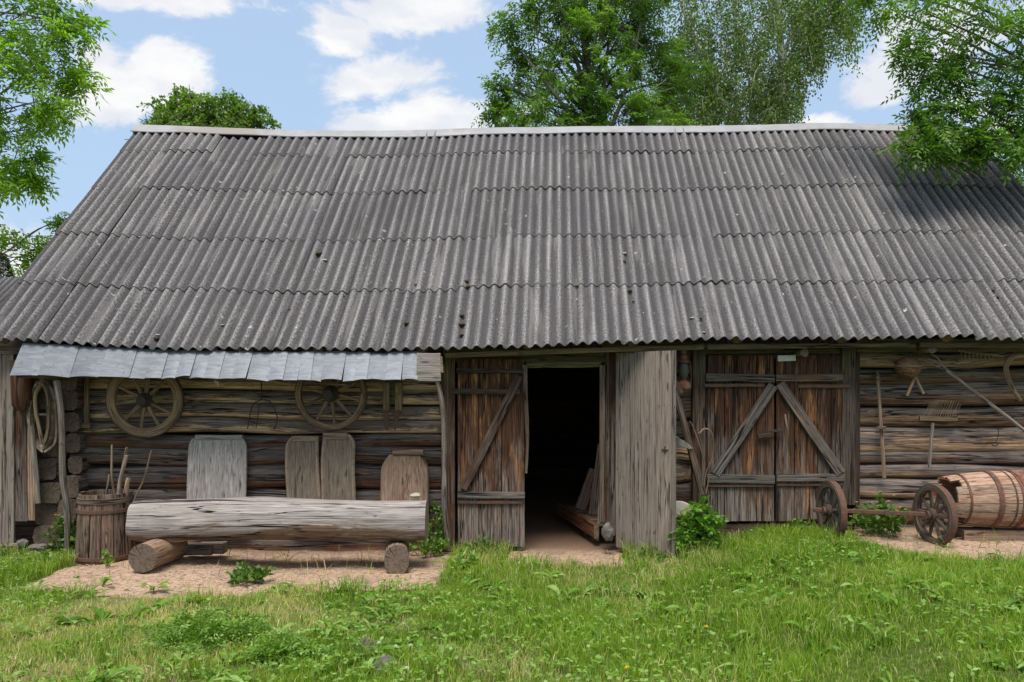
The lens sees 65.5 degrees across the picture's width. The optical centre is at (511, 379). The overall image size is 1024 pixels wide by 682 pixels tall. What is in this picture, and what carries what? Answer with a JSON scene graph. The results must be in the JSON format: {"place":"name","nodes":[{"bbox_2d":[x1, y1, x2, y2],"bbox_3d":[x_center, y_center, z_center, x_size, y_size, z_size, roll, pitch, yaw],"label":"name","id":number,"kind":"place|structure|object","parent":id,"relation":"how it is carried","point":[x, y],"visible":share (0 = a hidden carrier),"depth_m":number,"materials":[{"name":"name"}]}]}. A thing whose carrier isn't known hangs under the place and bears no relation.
{"place":"outdoors","nodes":[
{"label":"outdoors","id":0,"kind":"place"},
{"bbox_2d":[0,469,1023,681],"bbox_3d":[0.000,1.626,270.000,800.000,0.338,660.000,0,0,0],"label":"ground","id":1,"kind":"structure","parent":0,"point":[548,528],"depth_m":6.89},
{"bbox_2d":[0,252,15,277],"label":"spruce tree","id":2,"kind":"object","parent":1,"relation":"on","point":[6,268],"visible":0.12,"depth_m":23.98,"materials":[{"name":"green plant"}]},
{"bbox_2d":[0,276,18,303],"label":"neighbour shed","id":3,"kind":"structure","parent":1,"relation":"on","point":[7,285],"depth_m":14.74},
{"bbox_2d":[0,542,18,556],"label":"leafy weed","id":4,"kind":"object","parent":1,"relation":"on","point":[3,549],"visible":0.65,"depth_m":7.74,"materials":[{"name":"green plant"}]},
{"bbox_2d":[17,539,28,547],"bbox_3d":[-4.880,1.637,7.946,0.097,0.093,0.108,0,0,35],"label":"stone","id":5,"kind":"object","parent":1,"relation":"on","point":[22,542],"visible":0.86,"depth_m":7.92,"materials":[{"name":"grey stone"}]},
{"bbox_2d":[0,211,69,278],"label":"young ash tree","id":6,"kind":"object","parent":1,"relation":"on","point":[38,248],"visible":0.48,"depth_m":12.19,"materials":[{"name":"green plant"}]},
{"bbox_2d":[13,549,57,566],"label":"leafy weed","id":7,"kind":"object","parent":1,"relation":"on","point":[45,555],"visible":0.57,"depth_m":7.33,"materials":[{"name":"green plant"}]},
{"bbox_2d":[25,543,50,550],"bbox_3d":[-4.759,1.687,7.997,0.224,0.074,0.152,0,0,0],"label":"stone","id":8,"kind":"object","parent":1,"relation":"on","point":[41,546],"visible":0.93,"depth_m":7.96,"materials":[{"name":"grey stone"}]},
{"bbox_2d":[0,0,115,219],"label":"ash tree","id":9,"kind":"object","parent":1,"relation":"on","point":[60,30],"visible":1,"depth_m":11.84,"materials":[{"name":"green plant"}]},
{"bbox_2d":[41,514,75,553],"bbox_3d":[-4.451,1.532,8.064,0.478,0.483,0.312,0,0,12],"label":"celandine plant","id":10,"kind":"object","parent":1,"relation":"on","point":[61,526],"visible":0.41,"depth_m":8.00,"materials":[{"name":"green plant"}]},
{"bbox_2d":[73,489,134,565],"bbox_3d":[-3.967,1.429,7.780,0.554,0.664,0.558,0,0,0],"label":"stave tub","id":11,"kind":"object","parent":1,"relation":"on","point":[101,522],"visible":0.86,"depth_m":7.56,"materials":[{"name":"wood"}]},
{"bbox_2d":[105,474,109,494],"bbox_3d":[-4.000,1.200,7.840,0.093,0.530,0.036,0,0,16],"label":"stick","id":12,"kind":"object","parent":11,"relation":"in","point":[107,487],"visible":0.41,"depth_m":7.83,"materials":[{"name":"grey wood"}]},
{"bbox_2d":[110,445,115,494],"bbox_3d":[-3.919,1.050,7.827,0.048,0.816,0.048,0,0,-20],"label":"stick","id":13,"kind":"object","parent":11,"relation":"in","point":[112,480],"visible":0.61,"depth_m":7.82,"materials":[{"name":"wood"}]},
{"bbox_2d":[116,447,127,493],"bbox_3d":[-3.849,1.065,7.777,0.206,0.807,0.063,0,0,0],"label":"stick","id":14,"kind":"object","parent":11,"relation":"in","point":[126,451],"visible":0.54,"depth_m":7.77,"materials":[{"name":"brown wood"}]},
{"bbox_2d":[117,455,127,493],"bbox_3d":[-3.808,1.103,7.749,0.151,0.733,0.057,0,0,0],"label":"stick","id":15,"kind":"object","parent":11,"relation":"in","point":[119,490],"visible":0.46,"depth_m":7.73,"materials":[{"name":"wood"}]},
{"bbox_2d":[123,477,130,495],"bbox_3d":[-3.779,1.213,7.726,0.168,0.526,0.082,0,0,0],"label":"stick","id":16,"kind":"object","parent":11,"relation":"in","point":[126,486],"visible":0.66,"depth_m":7.71,"materials":[{"name":"brown wood"}]},
{"bbox_2d":[133,451,151,501],"bbox_3d":[-3.650,1.078,7.771,0.267,0.770,0.034,0,0,-6],"label":"stick","id":17,"kind":"object","parent":11,"relation":"in","point":[144,477],"visible":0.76,"depth_m":7.77,"materials":[{"name":"wood"}]},
{"bbox_2d":[99,576,113,585],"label":"dock plant","id":18,"kind":"object","parent":1,"relation":"on","point":[104,580],"visible":1,"depth_m":6.58,"materials":[{"name":"green plant"}]},
{"bbox_2d":[101,548,114,566],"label":"seedling","id":19,"kind":"object","parent":1,"relation":"on","point":[105,556],"visible":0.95,"depth_m":7.30,"materials":[{"name":"green plant"}]},
{"bbox_2d":[140,581,169,590],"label":"dock plant","id":20,"kind":"object","parent":1,"relation":"on","point":[153,587],"visible":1,"depth_m":6.50,"materials":[{"name":"green plant"}]},
{"bbox_2d":[128,539,187,572],"bbox_3d":[-3.234,1.584,7.304,0.272,0.281,0.643,0,0,0],"label":"support log","id":21,"kind":"object","parent":1,"relation":"on","point":[149,555],"visible":0.91,"depth_m":7.02,"materials":[{"name":"brown wood"}]},
{"bbox_2d":[125,497,428,541],"bbox_3d":[-2.157,1.302,7.429,2.734,0.403,0.425,0,0,0],"label":"log bench","id":22,"kind":"object","parent":21,"relation":"on","point":[240,518],"visible":0.99,"depth_m":7.25,"materials":[{"name":"grey wood"}]},
{"bbox_2d":[410,493,420,497],"bbox_3d":[-0.901,1.080,7.418,0.105,0.052,0.090,0,0,0],"label":"pebble","id":23,"kind":"object","parent":22,"relation":"on","point":[415,495],"visible":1,"depth_m":7.39,"materials":[{"name":"stone"}]},
{"bbox_2d":[124,83,281,139],"bbox_3d":[-11.587,-4.705,30.033,5.501,12.815,5.136,0,0,-26],"label":"maple tree","id":24,"kind":"object","parent":1,"relation":"on","point":[206,111],"visible":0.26,"depth_m":29.61,"materials":[{"name":"green plant"}]},
{"bbox_2d":[131,599,274,659],"bbox_3d":[-1.992,1.716,5.312,0.985,0.425,0.775,0,0,-33],"label":"ferny weed","id":25,"kind":"object","parent":1,"relation":"on","point":[201,629],"visible":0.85,"depth_m":5.22,"materials":[{"name":"green plant"}]},
{"bbox_2d":[185,541,227,554],"bbox_3d":[-2.990,1.650,7.778,0.367,0.104,0.178,0,0,0],"label":"wood block","id":26,"kind":"object","parent":1,"relation":"on","point":[208,548],"depth_m":7.71,"materials":[{"name":"grey wood"}]},
{"bbox_2d":[225,560,276,586],"bbox_3d":[-2.226,1.657,6.769,0.410,0.248,0.338,0,0,0],"label":"thistle clump","id":27,"kind":"object","parent":1,"relation":"on","point":[241,573],"visible":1,"depth_m":6.76,"materials":[{"name":"green plant"}]},
{"bbox_2d":[256,543,308,563],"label":"grass tuft","id":28,"kind":"object","parent":1,"relation":"on","point":[284,553],"visible":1,"depth_m":7.51,"materials":[{"name":"plant"}]},
{"bbox_2d":[242,626,324,665],"bbox_3d":[-1.432,1.715,5.001,0.594,0.349,0.484,0,0,0],"label":"ferny weed","id":29,"kind":"object","parent":1,"relation":"on","point":[285,637],"visible":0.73,"depth_m":4.94,"materials":[{"name":"green plant"}]},
{"bbox_2d":[320,585,346,591],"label":"dock plant","id":30,"kind":"object","parent":1,"relation":"on","point":[337,588],"visible":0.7,"depth_m":6.48,"materials":[{"name":"green plant"}]},
{"bbox_2d":[349,637,376,652],"bbox_3d":[-0.950,1.715,5.152,0.240,0.089,0.192,0,0,0],"label":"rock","id":31,"kind":"object","parent":1,"relation":"on","point":[367,640],"visible":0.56,"depth_m":5.12,"materials":[{"name":"stone"}]},
{"bbox_2d":[363,655,404,673],"bbox_3d":[-0.762,1.709,4.804,0.300,0.088,0.240,0,0,0],"label":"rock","id":32,"kind":"object","parent":1,"relation":"on","point":[384,658],"visible":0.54,"depth_m":4.76,"materials":[{"name":"stone"}]},
{"bbox_2d":[376,581,396,590],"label":"dock plant","id":33,"kind":"object","parent":1,"relation":"on","point":[388,586],"visible":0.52,"depth_m":6.51,"materials":[{"name":"green plant"}]},
{"bbox_2d":[384,541,408,573],"bbox_3d":[-1.075,1.631,7.454,0.225,0.286,0.597,0,0,-7],"label":"support log","id":34,"kind":"object","parent":1,"relation":"on","point":[396,559],"visible":0.85,"depth_m":7.16,"materials":[{"name":"brown wood"}]},
{"bbox_2d":[387,635,413,645],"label":"dock plant","id":35,"kind":"object","parent":1,"relation":"on","point":[397,637],"visible":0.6,"depth_m":5.20,"materials":[{"name":"green plant"}]},
{"bbox_2d":[408,534,449,556],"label":"weed","id":36,"kind":"object","parent":1,"relation":"on","point":[439,545],"visible":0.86,"depth_m":7.86,"materials":[{"name":"green plant"}]},
{"bbox_2d":[428,500,450,554],"bbox_3d":[-0.751,1.468,7.964,0.285,0.556,0.196,0,0,0],"label":"climbing weed","id":37,"kind":"object","parent":1,"relation":"on","point":[438,533],"visible":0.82,"depth_m":7.94,"materials":[{"name":"green plant"}]},
{"bbox_2d":[450,575,479,585],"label":"dock plant","id":38,"kind":"object","parent":1,"relation":"on","point":[467,579],"visible":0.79,"depth_m":6.76,"materials":[{"name":"green plant"}]},
{"bbox_2d":[455,547,479,569],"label":"leafy weed","id":39,"kind":"object","parent":1,"relation":"on","point":[473,556],"visible":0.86,"depth_m":7.29,"materials":[{"name":"green plant"}]},
{"bbox_2d":[462,535,499,553],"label":"nettle clump","id":40,"kind":"object","parent":1,"relation":"on","point":[484,544],"visible":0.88,"depth_m":7.95,"materials":[{"name":"green plant"}]},
{"bbox_2d":[0,123,1023,555],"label":"log barn","id":41,"kind":"structure","parent":1,"relation":"on","point":[514,309],"depth_m":8.26,"materials":[{"name":"wood"}]},
{"bbox_2d":[10,360,33,410],"bbox_3d":[-4.880,0.059,7.937,0.212,0.500,0.214,0,0,0],"label":"hollow log","id":42,"kind":"object","parent":41,"relation":"hanging from","point":[21,392],"visible":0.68,"depth_m":7.86,"materials":[{"name":"brown wood"}]},
{"bbox_2d":[28,426,40,503],"bbox_3d":[-4.757,0.848,7.930,0.128,0.775,0.061,0,0,0],"label":"wooden plank","id":43,"kind":"object","parent":41,"relation":"attached to","point":[32,441],"visible":1,"depth_m":7.91,"materials":[{"name":"wood"}]},
{"bbox_2d":[26,380,57,464],"bbox_3d":[-4.669,0.423,7.965,0.371,0.858,0.132,0,0,0],"label":"horse collar","id":44,"kind":"object","parent":41,"relation":"hanging from","point":[46,442],"visible":0.9,"depth_m":7.92,"materials":[{"name":"leather"}]},
{"bbox_2d":[81,378,91,427],"bbox_3d":[-4.353,0.234,8.149,0.100,0.522,0.052,0,0,0],"label":"wooden mallet","id":45,"kind":"object","parent":41,"relation":"hanging from","point":[86,424],"visible":0.91,"depth_m":8.13,"materials":[{"name":"brown wood"}]},
{"bbox_2d":[105,369,184,437],"bbox_3d":[-3.708,0.206,8.050,0.767,0.766,0.200,0,4,-3],"label":"wagon wheel","id":46,"kind":"object","parent":41,"relation":"attached to","point":[144,399],"visible":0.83,"depth_m":8.04,"materials":[{"name":"brown wood"}]},
{"bbox_2d":[187,435,246,498],"bbox_3d":[-3.006,1.009,8.114,0.602,0.883,0.117,0,0,0],"label":"wooden board","id":47,"kind":"object","parent":41,"relation":"attached to","point":[216,466],"visible":0.68,"depth_m":8.11,"materials":[{"name":"grey wood"}]},
{"bbox_2d":[247,381,277,429],"bbox_3d":[-2.545,0.244,8.126,0.314,0.542,0.059,0,0,0],"label":"iron hanger","id":48,"kind":"object","parent":41,"relation":"hanging from","point":[261,394],"visible":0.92,"depth_m":8.12,"materials":[{"name":"black metal"}]},
{"bbox_2d":[295,363,367,429],"bbox_3d":[-1.828,0.147,8.050,0.736,0.736,0.240,0,3,3],"label":"wagon wheel","id":49,"kind":"object","parent":41,"relation":"attached to","point":[331,394],"visible":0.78,"depth_m":8.04,"materials":[{"name":"brown wood"}]},
{"bbox_2d":[383,381,402,430],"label":"wooden hames","id":50,"kind":"object","parent":41,"relation":"hanging from","point":[392,392],"visible":1,"depth_m":8.11,"materials":[{"name":"brown wood"}]},
{"bbox_2d":[381,449,428,503],"bbox_3d":[-1.091,1.082,8.113,0.490,0.736,0.099,0,0,0],"label":"dugout trough","id":51,"kind":"object","parent":41,"relation":"attached to","point":[404,474],"visible":0.66,"depth_m":8.10,"materials":[{"name":"brown wood"}]},
{"bbox_2d":[452,359,528,546],"bbox_3d":[-0.216,0.748,8.110,0.780,1.914,0.075,0,0,0],"label":"door","id":52,"kind":"structure","parent":41,"relation":"in","point":[491,483],"depth_m":8.12,"materials":[{"name":"wood"}]},
{"bbox_2d":[616,350,675,555],"bbox_3d":[1.311,0.717,7.850,0.705,1.990,0.052,0,0,45],"label":"door","id":53,"kind":"structure","parent":41,"relation":"in","point":[645,380],"depth_m":7.82,"materials":[{"name":"wood"}]},
{"bbox_2d":[676,352,691,388],"bbox_3d":[1.736,-0.115,8.060,0.154,0.421,0.154,0,0,-27],"label":"oil lantern","id":54,"kind":"object","parent":41,"relation":"hanging from","point":[683,360],"visible":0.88,"depth_m":8.03,"materials":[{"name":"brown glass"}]},
{"bbox_2d":[676,381,705,495],"bbox_3d":[1.758,0.581,7.961,0.376,1.144,0.108,0,0,20],"label":"leaning pole","id":55,"kind":"object","parent":41,"relation":"attached to","point":[701,488],"visible":0.77,"depth_m":7.92,"materials":[{"name":"brown wood"}]},
{"bbox_2d":[676,436,692,448],"bbox_3d":[1.710,0.632,7.898,0.184,0.150,0.051,0,0,0],"label":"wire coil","id":56,"kind":"object","parent":55,"relation":"attached to","point":[688,445],"visible":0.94,"depth_m":7.88,"materials":[{"name":"grey metal"}]},
{"bbox_2d":[689,421,713,498],"bbox_3d":[1.879,0.797,7.880,0.252,0.773,0.018,0,0,0],"label":"twig loop","id":57,"kind":"object","parent":55,"relation":"attached to","point":[703,475],"visible":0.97,"depth_m":7.88,"materials":[{"name":"brown wood"}]},
{"bbox_2d":[704,355,782,520],"bbox_3d":[2.346,0.599,8.087,0.785,1.684,0.081,0,0,0],"label":"door","id":58,"kind":"structure","parent":41,"relation":"in","point":[741,476],"depth_m":8.10,"materials":[{"name":"wood"}]},
{"bbox_2d":[775,355,849,520],"bbox_3d":[3.051,0.597,8.074,0.752,1.691,0.117,0,0,0],"label":"door","id":59,"kind":"structure","parent":41,"relation":"in","point":[809,388],"depth_m":8.10,"materials":[{"name":"wood"}]},
{"bbox_2d":[875,371,885,477],"bbox_3d":[3.764,0.456,8.127,0.101,1.093,0.089,0,0,0],"label":"crossbar staff","id":60,"kind":"object","parent":41,"relation":"attached to","point":[880,427],"visible":1,"depth_m":8.12,"materials":[{"name":"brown wood"}]},
{"bbox_2d":[894,356,921,378],"bbox_3d":[4.007,-0.121,8.056,0.272,0.226,0.217,0,0,0],"label":"basket","id":61,"kind":"object","parent":41,"relation":"hanging from","point":[907,367],"visible":1,"depth_m":7.99,"materials":[{"name":"brown wicker"}]},
{"bbox_2d":[906,376,924,395],"bbox_3d":[4.075,0.066,8.051,0.195,0.211,0.036,0,0,0],"label":"forked stick","id":62,"kind":"object","parent":41,"relation":"on","point":[914,379],"visible":1,"depth_m":8.04,"materials":[{"name":"brown wood"}]},
{"bbox_2d":[919,399,961,466],"bbox_3d":[4.375,0.543,8.121,0.421,0.706,0.072,0,0,0],"label":"wooden comb","id":63,"kind":"object","parent":41,"relation":"hanging from","point":[938,418],"visible":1,"depth_m":8.11,"materials":[{"name":"brown wood"}]},
{"bbox_2d":[925,353,1023,431],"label":"hay fork","id":64,"kind":"object","parent":41,"relation":"hanging from","point":[989,403],"visible":1,"depth_m":8.02,"materials":[{"name":"wood"}]},
{"bbox_2d":[957,349,1003,362],"bbox_3d":[4.752,-0.238,8.066,0.472,0.138,0.058,0,0,0],"label":"wooden rake head","id":65,"kind":"object","parent":41,"relation":"attached to","point":[977,353],"visible":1,"depth_m":8.07},
{"bbox_2d":[1003,353,1023,401],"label":"bentwood yoke","id":66,"kind":"object","parent":41,"relation":"hanging from","point":[1009,359],"visible":1,"depth_m":8.06,"materials":[{"name":"brown wood"}]},
{"bbox_2d":[0,512,1023,681],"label":"grass","id":67,"kind":"structure","parent":1,"relation":"on","point":[754,620],"depth_m":5.49,"materials":[{"name":"green plant"}]},
{"bbox_2d":[0,539,1023,681],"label":"rosette weeds","id":68,"kind":"object","parent":1,"relation":"on","point":[116,670],"visible":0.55,"depth_m":5.63,"materials":[{"name":"green plant"}]},
{"bbox_2d":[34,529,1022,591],"bbox_3d":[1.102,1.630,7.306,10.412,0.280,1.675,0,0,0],"label":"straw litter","id":69,"kind":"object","parent":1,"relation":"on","point":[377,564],"visible":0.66,"depth_m":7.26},
{"bbox_2d":[546,584,581,600],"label":"dock plant","id":70,"kind":"object","parent":1,"relation":"on","point":[554,587],"visible":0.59,"depth_m":6.33,"materials":[{"name":"green plant"}]},
{"bbox_2d":[557,502,603,538],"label":"wooden beam","id":71,"kind":"structure","parent":1,"relation":"on","point":[585,521],"depth_m":8.99,"materials":[{"name":"brown wood"}]},
{"bbox_2d":[575,468,593,509],"bbox_3d":[0.890,1.305,9.425,0.340,0.504,0.098,0,0,-40],"label":"loose board","id":72,"kind":"object","parent":71,"relation":"on","point":[583,498],"visible":0.74,"depth_m":9.40,"materials":[{"name":"wood"}]},
{"bbox_2d":[589,444,598,514],"bbox_3d":[0.990,1.140,9.075,0.116,0.804,0.290,0,0,39],"label":"loose board","id":73,"kind":"object","parent":71,"relation":"on","point":[593,506],"visible":0.48,"depth_m":9.04,"materials":[{"name":"wood"}]},
{"bbox_2d":[595,501,599,540],"bbox_3d":[0.944,1.391,8.581,0.040,0.637,0.370,0,0,15],"label":"leaning stick","id":74,"kind":"object","parent":71,"relation":"on","point":[597,539],"visible":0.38,"depth_m":8.50,"materials":[{"name":"wood"}]},
{"bbox_2d":[471,0,712,127],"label":"ash tree","id":75,"kind":"object","parent":1,"relation":"on","point":[605,20],"visible":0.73,"depth_m":15.39,"materials":[{"name":"green plant"}]},
{"bbox_2d":[601,522,613,540],"bbox_3d":[0.956,1.528,7.979,0.120,0.188,0.130,0,0,0],"label":"stone","id":76,"kind":"object","parent":1,"relation":"on","point":[607,531],"visible":1,"depth_m":7.94,"materials":[{"name":"grey stone"}]},
{"bbox_2d":[627,547,667,562],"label":"leafy weed","id":77,"kind":"object","parent":1,"relation":"on","point":[659,554],"visible":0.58,"depth_m":7.56,"materials":[{"name":"green plant"}]},
{"bbox_2d":[676,501,690,529],"bbox_3d":[1.671,1.403,7.980,0.372,0.376,0.157,0,0,0],"label":"millstone","id":78,"kind":"object","parent":1,"relation":"on","point":[681,505],"visible":0.15,"depth_m":7.95,"materials":[{"name":"stone"}]},
{"bbox_2d":[666,517,703,556],"bbox_3d":[1.670,1.542,7.638,0.373,0.482,0.374,0,0,-39],"label":"elder shoot","id":79,"kind":"object","parent":1,"relation":"on","point":[687,537],"visible":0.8,"depth_m":7.58,"materials":[{"name":"green plant"}]},
{"bbox_2d":[668,495,728,555],"bbox_3d":[1.794,1.466,7.712,0.605,0.689,0.522,0,0,16],"label":"leafy bush","id":80,"kind":"object","parent":1,"relation":"on","point":[710,523],"visible":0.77,"depth_m":7.63,"materials":[{"name":"green plant"}]},
{"bbox_2d":[737,626,773,638],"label":"dock plant","id":81,"kind":"object","parent":1,"relation":"on","point":[743,631],"visible":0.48,"depth_m":5.14,"materials":[{"name":"green plant"}]},
{"bbox_2d":[656,0,868,125],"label":"birch tree","id":82,"kind":"object","parent":1,"relation":"on","point":[771,102],"visible":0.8,"depth_m":16.92,"materials":[{"name":"green plant"}]},
{"bbox_2d":[787,515,811,530],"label":"leafy weed","id":83,"kind":"object","parent":1,"relation":"on","point":[797,523],"visible":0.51,"depth_m":7.93,"materials":[{"name":"green plant"}]},
{"bbox_2d":[846,551,883,563],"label":"dock plant","id":84,"kind":"object","parent":1,"relation":"on","point":[873,556],"visible":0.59,"depth_m":6.65,"materials":[{"name":"green plant"}]},
{"bbox_2d":[847,492,910,536],"bbox_3d":[3.634,1.332,7.859,0.562,0.434,0.513,0,0,37],"label":"celandine plant","id":85,"kind":"object","parent":1,"relation":"on","point":[879,523],"visible":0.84,"depth_m":7.83,"materials":[{"name":"green plant"}]},
{"bbox_2d":[868,552,899,563],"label":"dock plant","id":86,"kind":"object","parent":1,"relation":"on","point":[887,555],"visible":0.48,"depth_m":6.77,"materials":[{"name":"green plant"}]},
{"bbox_2d":[813,481,957,545],"bbox_3d":[3.516,1.270,7.607,1.201,0.579,0.571,0,0,12],"label":"cart axle","id":87,"kind":"object","parent":1,"relation":"on","point":[933,513],"visible":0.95,"depth_m":7.54,"materials":[{"name":"wood"}]},
{"bbox_2d":[817,0,1023,192],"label":"ash tree","id":88,"kind":"object","parent":1,"relation":"on","point":[929,140],"visible":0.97,"depth_m":9.29,"materials":[{"name":"green plant"}]},
{"bbox_2d":[920,556,939,564],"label":"dock plant","id":89,"kind":"object","parent":1,"relation":"on","point":[927,560],"visible":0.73,"depth_m":6.68,"materials":[{"name":"green plant"}]},
{"bbox_2d":[954,527,1023,541],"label":"bearer beam","id":90,"kind":"structure","parent":1,"relation":"on","point":[978,534],"depth_m":7.59,"materials":[{"name":"brown wood"}]},
{"bbox_2d":[931,469,1023,528],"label":"wooden barrel","id":91,"kind":"object","parent":90,"relation":"on","point":[989,499],"visible":0.89,"depth_m":7.53,"materials":[{"name":"brown wood"}]},
{"bbox_2d":[0,0,1023,277],"label":"sky","id":92,"kind":"structure","parent":0,"point":[348,65],"materials":[{"name":"blue"}]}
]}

